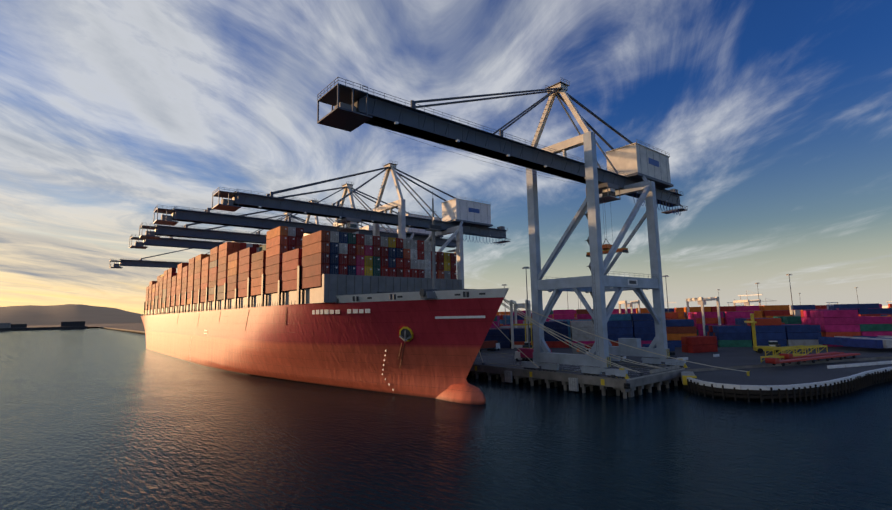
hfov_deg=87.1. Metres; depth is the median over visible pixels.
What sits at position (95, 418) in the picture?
sea water
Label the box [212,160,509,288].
gantry crane
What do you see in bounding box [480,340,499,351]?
terminal truck
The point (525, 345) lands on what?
top handler
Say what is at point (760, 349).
top handler
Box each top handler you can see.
[513,317,533,348]
[744,313,780,352]
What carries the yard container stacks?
on the quay ground
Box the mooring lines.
[479,293,746,372]
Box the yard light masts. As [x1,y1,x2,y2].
[502,267,858,347]
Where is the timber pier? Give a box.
[681,359,891,402]
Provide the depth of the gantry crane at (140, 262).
332.42 m
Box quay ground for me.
[27,323,891,398]
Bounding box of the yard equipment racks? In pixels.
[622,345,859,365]
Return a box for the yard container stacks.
[484,297,891,352]
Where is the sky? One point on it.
(772, 118)
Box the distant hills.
[0,304,142,325]
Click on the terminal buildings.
(64, 325)
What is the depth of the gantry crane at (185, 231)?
221.91 m
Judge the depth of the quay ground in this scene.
137.10 m
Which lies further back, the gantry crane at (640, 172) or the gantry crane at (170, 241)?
the gantry crane at (170, 241)
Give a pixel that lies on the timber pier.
(786, 382)
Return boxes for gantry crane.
[109,241,240,268]
[129,212,313,249]
[139,198,396,243]
[153,181,455,251]
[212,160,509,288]
[317,77,687,378]
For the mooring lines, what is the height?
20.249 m
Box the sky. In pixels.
[0,0,891,314]
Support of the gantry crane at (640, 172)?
on the quay ground
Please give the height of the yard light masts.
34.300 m
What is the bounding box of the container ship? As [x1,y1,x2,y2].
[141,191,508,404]
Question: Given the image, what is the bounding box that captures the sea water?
[0,327,891,509]
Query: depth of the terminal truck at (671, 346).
165.54 m
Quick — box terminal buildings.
[0,290,891,330]
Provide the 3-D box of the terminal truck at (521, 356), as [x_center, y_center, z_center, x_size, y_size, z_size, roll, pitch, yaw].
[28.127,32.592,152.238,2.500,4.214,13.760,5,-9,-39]
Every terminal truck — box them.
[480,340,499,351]
[515,348,551,362]
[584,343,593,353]
[642,343,674,354]
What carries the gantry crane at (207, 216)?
on the quay ground

